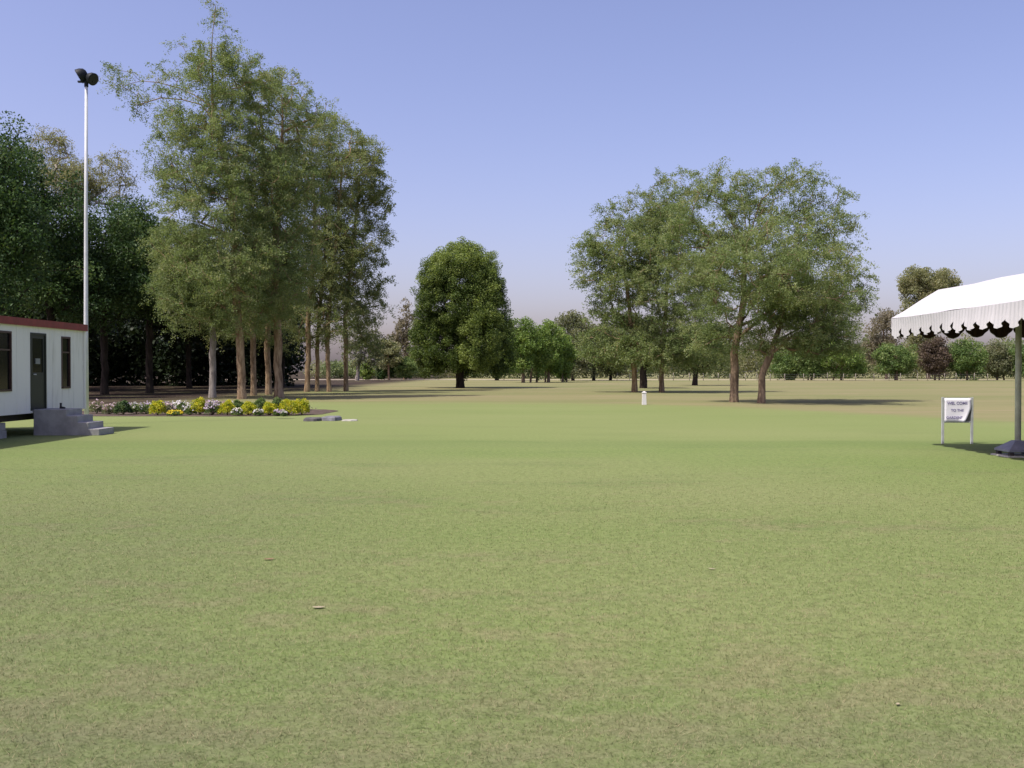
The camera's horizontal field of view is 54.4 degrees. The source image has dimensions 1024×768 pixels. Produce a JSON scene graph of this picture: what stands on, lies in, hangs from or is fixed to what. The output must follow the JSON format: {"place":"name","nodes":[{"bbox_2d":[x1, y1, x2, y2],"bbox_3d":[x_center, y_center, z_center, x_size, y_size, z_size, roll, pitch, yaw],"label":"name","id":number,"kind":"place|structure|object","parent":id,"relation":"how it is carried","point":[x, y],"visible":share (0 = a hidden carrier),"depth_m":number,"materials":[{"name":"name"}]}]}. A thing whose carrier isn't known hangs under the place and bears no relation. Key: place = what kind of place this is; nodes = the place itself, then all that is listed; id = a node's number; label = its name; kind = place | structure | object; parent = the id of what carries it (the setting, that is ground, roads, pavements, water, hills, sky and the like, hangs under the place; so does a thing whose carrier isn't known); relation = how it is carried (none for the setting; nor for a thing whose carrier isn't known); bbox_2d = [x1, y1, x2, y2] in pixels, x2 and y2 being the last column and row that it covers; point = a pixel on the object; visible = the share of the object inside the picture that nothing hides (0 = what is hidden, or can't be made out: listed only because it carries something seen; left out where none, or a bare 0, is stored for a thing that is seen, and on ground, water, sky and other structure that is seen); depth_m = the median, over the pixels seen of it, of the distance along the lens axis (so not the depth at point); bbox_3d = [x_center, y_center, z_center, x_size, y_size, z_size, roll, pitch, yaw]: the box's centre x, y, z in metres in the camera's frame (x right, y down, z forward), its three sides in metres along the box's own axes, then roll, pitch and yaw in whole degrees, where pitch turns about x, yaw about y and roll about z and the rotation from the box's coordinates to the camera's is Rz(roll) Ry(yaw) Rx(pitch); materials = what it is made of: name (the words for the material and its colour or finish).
{"place":"outdoors","nodes":[
{"label":"outdoors","id":0,"kind":"place"},
{"bbox_2d":[82,409,337,415],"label":"soil","id":1,"kind":"structure","parent":0,"point":[317,411],"depth_m":36.50,"materials":[{"name":"brown soil"}]},
{"bbox_2d":[89,399,104,413],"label":"flowering plant","id":2,"kind":"object","parent":1,"relation":"on","point":[94,406],"visible":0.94,"depth_m":37.10,"materials":[{"name":"pink plant"}]},
{"bbox_2d":[101,403,114,413],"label":"flowering plant","id":3,"kind":"object","parent":1,"relation":"on","point":[109,409],"visible":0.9,"depth_m":36.70,"materials":[{"name":"pink plant"}]},
{"bbox_2d":[113,400,131,414],"bbox_3d":[-14.220,0.850,36.386,0.664,0.569,0.688,0,1,1],"label":"shrub","id":4,"kind":"object","parent":1,"relation":"on","point":[124,406],"visible":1,"depth_m":36.23,"materials":[{"name":"green plant"}]},
{"bbox_2d":[131,402,144,413],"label":"flowering plant","id":5,"kind":"object","parent":1,"relation":"on","point":[137,406],"visible":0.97,"depth_m":36.71,"materials":[{"name":"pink plant"}]},
{"bbox_2d":[139,401,150,413],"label":"flowering plant","id":6,"kind":"object","parent":1,"relation":"on","point":[146,406],"visible":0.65,"depth_m":37.12,"materials":[{"name":"pink plant"}]},
{"bbox_2d":[148,399,166,414],"bbox_3d":[-12.887,0.845,36.161,0.637,0.579,0.683,0,1,1],"label":"shrub","id":7,"kind":"object","parent":1,"relation":"on","point":[158,407],"visible":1,"depth_m":36.02,"materials":[{"name":"yellow plant"}]},
{"bbox_2d":[161,401,175,413],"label":"flowering plant","id":8,"kind":"object","parent":1,"relation":"on","point":[169,406],"visible":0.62,"depth_m":36.91,"materials":[{"name":"pink plant"}]},
{"bbox_2d":[166,409,183,415],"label":"flowering plant","id":9,"kind":"object","parent":1,"relation":"on","point":[175,412],"visible":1,"depth_m":35.54,"materials":[{"name":"yellow plant"}]},
{"bbox_2d":[173,400,188,411],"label":"flowering plant","id":10,"kind":"object","parent":1,"relation":"on","point":[179,406],"visible":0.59,"depth_m":37.26,"materials":[{"name":"white plant"}]},
{"bbox_2d":[183,405,196,414],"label":"flowering plant","id":11,"kind":"object","parent":1,"relation":"on","point":[187,409],"visible":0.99,"depth_m":36.24,"materials":[{"name":"white plant"}]},
{"bbox_2d":[190,397,206,414],"bbox_3d":[-11.461,0.793,36.449,0.703,0.674,0.701,0,1,1],"label":"shrub","id":12,"kind":"object","parent":1,"relation":"on","point":[199,404],"visible":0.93,"depth_m":36.33,"materials":[{"name":"yellow plant"}]},
{"bbox_2d":[203,399,219,414],"bbox_3d":[-10.882,0.840,36.158,0.618,0.589,0.611,0,1,1],"label":"flowering plant","id":13,"kind":"object","parent":1,"relation":"on","point":[212,406],"visible":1,"depth_m":36.04,"materials":[{"name":"plant"}]},
{"bbox_2d":[217,399,235,414],"bbox_3d":[-10.348,0.837,36.128,0.766,0.596,0.723,-1,1,-38],"label":"shrub","id":14,"kind":"object","parent":1,"relation":"on","point":[227,406],"visible":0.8,"depth_m":35.98,"materials":[{"name":"yellow plant"}]},
{"bbox_2d":[230,407,242,415],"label":"flowering plant","id":15,"kind":"object","parent":1,"relation":"on","point":[236,411],"visible":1,"depth_m":35.54,"materials":[{"name":"white plant"}]},
{"bbox_2d":[234,400,244,407],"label":"shrub","id":16,"kind":"object","parent":1,"relation":"on","point":[237,403],"visible":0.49,"depth_m":37.62,"materials":[{"name":"green plant"}]},
{"bbox_2d":[239,401,258,414],"bbox_3d":[-9.528,0.862,36.037,0.786,0.548,0.773,1,1,40],"label":"shrub","id":17,"kind":"object","parent":1,"relation":"on","point":[248,407],"visible":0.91,"depth_m":35.88,"materials":[{"name":"yellow plant"}]},
{"bbox_2d":[253,409,263,415],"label":"flowering plant","id":18,"kind":"object","parent":1,"relation":"on","point":[258,412],"visible":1,"depth_m":35.43,"materials":[{"name":"white plant"}]},
{"bbox_2d":[253,397,268,411],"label":"shrub","id":19,"kind":"object","parent":1,"relation":"on","point":[259,402],"visible":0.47,"depth_m":37.55,"materials":[{"name":"green plant"}]},
{"bbox_2d":[262,401,278,414],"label":"shrub","id":20,"kind":"object","parent":1,"relation":"on","point":[270,407],"visible":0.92,"depth_m":35.78,"materials":[{"name":"yellow plant"}]},
{"bbox_2d":[273,409,282,415],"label":"flowering plant","id":21,"kind":"object","parent":1,"relation":"on","point":[276,412],"visible":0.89,"depth_m":35.40,"materials":[{"name":"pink plant"}]},
{"bbox_2d":[271,396,287,411],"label":"shrub","id":22,"kind":"object","parent":1,"relation":"on","point":[278,400],"visible":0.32,"depth_m":38.04,"materials":[{"name":"green plant"}]},
{"bbox_2d":[280,410,287,415],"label":"flowering plant","id":23,"kind":"object","parent":1,"relation":"on","point":[283,413],"visible":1,"depth_m":35.16,"materials":[{"name":"white plant"}]},
{"bbox_2d":[279,399,299,414],"bbox_3d":[-8.048,0.829,35.918,0.811,0.618,0.907,0,1,1],"label":"shrub","id":24,"kind":"object","parent":1,"relation":"on","point":[289,403],"visible":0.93,"depth_m":35.77,"materials":[{"name":"yellow plant"}]},
{"bbox_2d":[292,398,309,414],"bbox_3d":[-7.709,0.812,36.405,0.667,0.638,0.752,0,1,1],"label":"shrub","id":25,"kind":"object","parent":1,"relation":"on","point":[303,406],"visible":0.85,"depth_m":36.30,"materials":[{"name":"yellow plant"}]},
{"bbox_2d":[225,379,591,379],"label":"path","id":26,"kind":"structure","parent":0,"point":[440,379],"depth_m":191.40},
{"bbox_2d":[0,399,1023,767],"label":"lawn","id":27,"kind":"structure","parent":0,"point":[498,435],"depth_m":7.63,"materials":[{"name":"green plant"}]},
{"bbox_2d":[0,316,87,438],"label":"portable cabin","id":28,"kind":"object","parent":27,"relation":"on","point":[42,364],"visible":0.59,"depth_m":25.07,"materials":[{"name":"metal"}]},
{"bbox_2d":[0,330,11,391],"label":"window","id":29,"kind":"structure","parent":28,"relation":"in","point":[5,336],"depth_m":23.47,"materials":[{"name":"black glass"}]},
{"bbox_2d":[32,335,44,409],"bbox_3d":[-11.905,-0.297,25.004,0.098,1.870,0.720,0,1,1],"label":"door","id":30,"kind":"structure","parent":28,"relation":"in","point":[38,341],"depth_m":25.03,"materials":[{"name":"grey glass"}]},
{"bbox_2d":[61,336,70,388],"bbox_3d":[-11.896,-0.571,26.500,0.090,1.376,0.516,0,1,1],"label":"window","id":31,"kind":"structure","parent":28,"relation":"in","point":[65,341],"depth_m":26.54,"materials":[{"name":"black glass"}]},
{"bbox_2d":[34,408,113,435],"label":"concrete steps","id":32,"kind":"structure","parent":27,"relation":"on","point":[65,421],"depth_m":24.70,"materials":[{"name":"grey concrete"}]},
{"bbox_2d":[75,68,98,413],"bbox_3d":[-12.857,-4.153,30.091,0.675,10.732,0.442,0,1,1],"label":"floodlight pole","id":33,"kind":"object","parent":27,"relation":"on","point":[86,78],"visible":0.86,"depth_m":30.05,"materials":[{"name":"metal"}]},
{"bbox_2d":[303,417,321,420],"bbox_3d":[-6.405,1.129,32.113,0.620,0.105,1.012,0,1,1],"label":"flat stone","id":34,"kind":"object","parent":27,"relation":"on","point":[313,419],"visible":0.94,"depth_m":31.73,"materials":[{"name":"grey stone"}]},
{"bbox_2d":[322,416,341,420],"bbox_3d":[-5.858,1.107,32.411,0.662,0.141,1.054,0,1,1],"label":"flat stone","id":35,"kind":"object","parent":27,"relation":"on","point":[332,418],"visible":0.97,"depth_m":31.98,"materials":[{"name":"grey stone"}]},
{"bbox_2d":[642,391,646,404],"bbox_3d":[6.285,0.663,47.331,0.212,0.657,0.212,0,1,1],"label":"marker post","id":36,"kind":"object","parent":27,"relation":"on","point":[644,401],"visible":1,"depth_m":47.23,"materials":[{"name":"white paint"}]},
{"bbox_2d":[941,397,972,443],"bbox_3d":[9.796,0.815,21.874,0.689,1.048,0.084,0,1,1],"label":"notice sign","id":37,"kind":"object","parent":27,"relation":"on","point":[956,410],"visible":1,"depth_m":21.87,"materials":[{"name":"metal"}]},
{"bbox_2d":[891,273,1023,457],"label":"event tent","id":38,"kind":"object","parent":27,"relation":"on","point":[995,307],"visible":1,"depth_m":18.52,"materials":[{"name":"white fabric"}]},
{"bbox_2d":[0,0,1023,371],"label":"sky","id":39,"kind":"structure","parent":0,"point":[504,123],"materials":[{"name":"blue"}]},
{"bbox_2d":[83,372,1023,409],"bbox_3d":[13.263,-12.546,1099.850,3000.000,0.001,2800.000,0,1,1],"label":"ground","id":40,"kind":"structure","parent":0,"point":[994,392],"depth_m":82.51,"materials":[{"name":"green plant"}]},
{"bbox_2d":[0,128,57,317],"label":"dark tree","id":41,"kind":"object","parent":40,"relation":"on","point":[17,247],"visible":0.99,"depth_m":55.91,"materials":[{"name":"green plant"}]},
{"bbox_2d":[2,228,109,323],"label":"dark tree","id":42,"kind":"object","parent":40,"relation":"on","point":[55,309],"depth_m":79.42,"materials":[{"name":"green plant"}]},
{"bbox_2d":[0,111,121,323],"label":"dark tree","id":43,"kind":"object","parent":40,"relation":"on","point":[48,296],"visible":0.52,"depth_m":63.78,"materials":[{"name":"green plant"}]},
{"bbox_2d":[22,123,146,322],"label":"twiggy tree","id":44,"kind":"object","parent":40,"relation":"on","point":[93,185],"visible":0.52,"depth_m":83.69,"materials":[{"name":"green plant"}]},
{"bbox_2d":[39,194,169,394],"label":"dark tree","id":45,"kind":"object","parent":40,"relation":"on","point":[112,254],"visible":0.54,"depth_m":67.51,"materials":[{"name":"green plant"}]},
{"bbox_2d":[101,193,199,392],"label":"dark tree","id":46,"kind":"object","parent":40,"relation":"on","point":[149,316],"visible":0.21,"depth_m":71.70,"materials":[{"name":"green plant"}]},
{"bbox_2d":[0,261,316,385],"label":"woodland","id":47,"kind":"object","parent":40,"relation":"on","point":[127,352],"visible":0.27,"depth_m":107.05,"materials":[{"name":"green plant"}]},
{"bbox_2d":[138,248,221,387],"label":"dark tree","id":48,"kind":"object","parent":40,"relation":"on","point":[188,368],"depth_m":92.15,"materials":[{"name":"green plant"}]},
{"bbox_2d":[139,207,241,397],"bbox_3d":[-19.427,-5.099,59.989,6.329,11.961,5.378,0,1,1],"label":"grove tree","id":49,"kind":"object","parent":40,"relation":"on","point":[212,364],"visible":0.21,"depth_m":59.81,"materials":[{"name":"green plant"}]},
{"bbox_2d":[96,0,294,398],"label":"grove tree","id":50,"kind":"object","parent":40,"relation":"on","point":[202,167],"visible":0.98,"depth_m":55.94,"materials":[{"name":"green plant"}]},
{"bbox_2d":[203,209,288,395],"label":"grove tree","id":51,"kind":"object","parent":40,"relation":"on","point":[253,388],"visible":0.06,"depth_m":65.08,"materials":[{"name":"green plant"}]},
{"bbox_2d":[208,240,294,347],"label":"dark tree","id":52,"kind":"object","parent":40,"relation":"on","point":[257,328],"depth_m":94.62,"materials":[{"name":"green plant"}]},
{"bbox_2d":[220,51,310,394],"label":"grove tree","id":53,"kind":"object","parent":40,"relation":"on","point":[268,383],"visible":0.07,"depth_m":68.01,"materials":[{"name":"green plant"}]},
{"bbox_2d":[217,65,352,397],"bbox_3d":[-14.186,-9.113,59.508,7.628,20.005,7.902,1,1,35],"label":"grove tree","id":54,"kind":"object","parent":40,"relation":"on","point":[293,243],"visible":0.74,"depth_m":58.83,"materials":[{"name":"green plant"}]},
{"bbox_2d":[256,269,314,386],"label":"dark tree","id":55,"kind":"object","parent":40,"relation":"on","point":[290,348],"visible":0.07,"depth_m":98.16,"materials":[{"name":"green plant"}]},
{"bbox_2d":[281,113,362,391],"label":"grove tree","id":56,"kind":"object","parent":40,"relation":"on","point":[307,333],"visible":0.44,"depth_m":76.56,"materials":[{"name":"green plant"}]},
{"bbox_2d":[290,159,365,391],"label":"grove tree","id":57,"kind":"object","parent":40,"relation":"on","point":[320,304],"visible":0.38,"depth_m":77.21,"materials":[{"name":"green plant"}]},
{"bbox_2d":[298,115,382,391],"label":"grove tree","id":58,"kind":"object","parent":40,"relation":"on","point":[348,200],"visible":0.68,"depth_m":76.40,"materials":[{"name":"green plant"}]},
{"bbox_2d":[315,129,401,390],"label":"grove tree","id":59,"kind":"object","parent":40,"relation":"on","point":[377,198],"visible":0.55,"depth_m":79.48,"materials":[{"name":"green plant"}]},
{"bbox_2d":[339,316,389,380],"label":"tree","id":60,"kind":"object","parent":40,"relation":"on","point":[358,359],"visible":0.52,"depth_m":169.32,"materials":[{"name":"green plant"}]},
{"bbox_2d":[355,363,375,379],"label":"bush","id":61,"kind":"object","parent":40,"relation":"on","point":[366,373],"visible":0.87,"depth_m":185.77,"materials":[{"name":"green plant"}]},
{"bbox_2d":[374,364,395,379],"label":"bush","id":62,"kind":"object","parent":40,"relation":"on","point":[380,373],"visible":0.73,"depth_m":187.74,"materials":[{"name":"green plant"}]},
{"bbox_2d":[376,338,404,379],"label":"tree","id":63,"kind":"object","parent":40,"relation":"on","point":[390,357],"visible":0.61,"depth_m":184.49,"materials":[{"name":"green plant"}]},
{"bbox_2d":[386,298,421,379],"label":"bare tree","id":64,"kind":"object","parent":40,"relation":"on","point":[402,335],"visible":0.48,"depth_m":189.25,"materials":[{"name":"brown plant"}]},
{"bbox_2d":[391,356,417,379],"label":"bush","id":65,"kind":"object","parent":40,"relation":"on","point":[408,369],"visible":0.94,"depth_m":185.40,"materials":[{"name":"green plant"}]},
{"bbox_2d":[406,236,517,387],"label":"domed tree","id":66,"kind":"object","parent":40,"relation":"on","point":[476,303],"visible":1,"depth_m":92.72,"materials":[{"name":"green plant"}]},
{"bbox_2d":[484,309,514,379],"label":"dark round tree","id":67,"kind":"object","parent":40,"relation":"on","point":[508,317],"visible":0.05,"depth_m":171.62,"materials":[{"name":"green plant"}]},
{"bbox_2d":[504,315,541,382],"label":"young tree","id":68,"kind":"object","parent":40,"relation":"on","point":[524,341],"visible":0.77,"depth_m":137.07,"materials":[{"name":"green plant"}]},
{"bbox_2d":[527,324,559,382],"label":"young tree","id":69,"kind":"object","parent":40,"relation":"on","point":[544,357],"visible":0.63,"depth_m":140.06,"materials":[{"name":"green plant"}]},
{"bbox_2d":[539,318,571,381],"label":"young tree","id":70,"kind":"object","parent":40,"relation":"on","point":[560,350],"visible":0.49,"depth_m":143.13,"materials":[{"name":"green plant"}]},
{"bbox_2d":[555,334,578,381],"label":"young tree","id":71,"kind":"object","parent":40,"relation":"on","point":[570,355],"visible":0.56,"depth_m":146.16,"materials":[{"name":"green plant"}]},
{"bbox_2d":[553,309,595,380],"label":"grey tree","id":72,"kind":"object","parent":40,"relation":"on","point":[567,320],"visible":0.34,"depth_m":164.74,"materials":[{"name":"green plant"}]},
{"bbox_2d":[578,322,618,380],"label":"grey tree","id":73,"kind":"object","parent":40,"relation":"on","point":[593,371],"visible":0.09,"depth_m":168.65,"materials":[{"name":"green plant"}]},
{"bbox_2d":[597,323,628,379],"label":"grey tree","id":74,"kind":"object","parent":40,"relation":"on","point":[607,373],"visible":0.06,"depth_m":173.20,"materials":[{"name":"green plant"}]},
{"bbox_2d":[566,198,674,391],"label":"spreading tree","id":75,"kind":"object","parent":40,"relation":"on","point":[622,343],"visible":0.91,"depth_m":74.59,"materials":[{"name":"green plant"}]},
{"bbox_2d":[613,311,670,387],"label":"spreading tree","id":76,"kind":"object","parent":40,"relation":"on","point":[643,379],"visible":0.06,"depth_m":93.59,"materials":[{"name":"green plant"}]},
{"bbox_2d":[300,330,1023,378],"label":"treeline","id":77,"kind":"object","parent":40,"relation":"on","point":[337,368],"visible":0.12,"depth_m":227.07,"materials":[{"name":"green plant"}]},
{"bbox_2d":[612,165,739,392],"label":"spreading tree","id":78,"kind":"object","parent":40,"relation":"on","point":[654,218],"visible":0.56,"depth_m":73.44,"materials":[{"name":"green plant"}]},
{"bbox_2d":[671,311,745,384],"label":"spreading tree","id":79,"kind":"object","parent":40,"relation":"on","point":[695,376],"visible":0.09,"depth_m":111.34,"materials":[{"name":"green plant"}]},
{"bbox_2d":[639,156,880,401],"bbox_3d":[12.681,-5.341,49.501,12.232,12.708,11.576,0,1,1],"label":"spreading tree","id":80,"kind":"object","parent":40,"relation":"on","point":[736,243],"visible":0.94,"depth_m":49.82,"materials":[{"name":"green plant"}]},
{"bbox_2d":[768,349,806,379],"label":"orchard tree","id":81,"kind":"object","parent":40,"relation":"on","point":[782,366],"visible":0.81,"depth_m":176.11,"materials":[{"name":"green plant"}]},
{"bbox_2d":[724,258,870,402],"bbox_3d":[14.350,-2.801,49.826,7.145,7.633,5.197,0,1,1],"label":"spreading tree","id":82,"kind":"object","parent":40,"relation":"on","point":[768,349],"visible":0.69,"depth_m":49.36,"materials":[{"name":"green plant"}]},
{"bbox_2d":[618,373,987,380],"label":"wire fence","id":83,"kind":"object","parent":40,"relation":"on","point":[843,378],"visible":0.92,"depth_m":169.40,"materials":[{"name":"grey metal"}]},
{"bbox_2d":[795,346,826,379],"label":"orchard tree","id":84,"kind":"object","parent":40,"relation":"on","point":[811,370],"visible":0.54,"depth_m":173.96,"materials":[{"name":"green plant"}]},
{"bbox_2d":[820,340,866,379],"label":"orchard tree","id":85,"kind":"object","parent":40,"relation":"on","point":[857,367],"visible":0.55,"depth_m":172.47,"materials":[{"name":"green plant"}]},
{"bbox_2d":[859,307,905,378],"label":"brown tree","id":86,"kind":"object","parent":40,"relation":"on","point":[884,318],"visible":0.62,"depth_m":198.14,"materials":[{"name":"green plant"}]},
{"bbox_2d":[871,341,917,379],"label":"orchard tree","id":87,"kind":"object","parent":40,"relation":"on","point":[885,354],"visible":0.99,"depth_m":173.79,"materials":[{"name":"green plant"}]},
{"bbox_2d":[896,263,962,377],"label":"tall tree","id":88,"kind":"object","parent":40,"relation":"on","point":[919,284],"visible":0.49,"depth_m":202.44,"materials":[{"name":"green plant"}]},
{"bbox_2d":[916,336,955,379],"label":"orchard tree","id":89,"kind":"object","parent":40,"relation":"on","point":[936,357],"visible":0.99,"depth_m":173.83,"materials":[{"name":"brown plant"}]},
{"bbox_2d":[944,337,988,379],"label":"orchard tree","id":90,"kind":"object","parent":40,"relation":"on","point":[968,361],"visible":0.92,"depth_m":172.54,"materials":[{"name":"green plant"}]},
{"bbox_2d":[980,338,1014,379],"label":"orchard tree","id":91,"kind":"object","parent":40,"relation":"on","point":[999,363],"visible":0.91,"depth_m":175.61,"materials":[{"name":"green plant"}]},
{"bbox_2d":[1006,344,1023,377],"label":"orchard tree","id":92,"kind":"object","parent":40,"relation":"on","point":[1010,351],"visible":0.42,"depth_m":175.26,"materials":[{"name":"green plant"}]}
]}

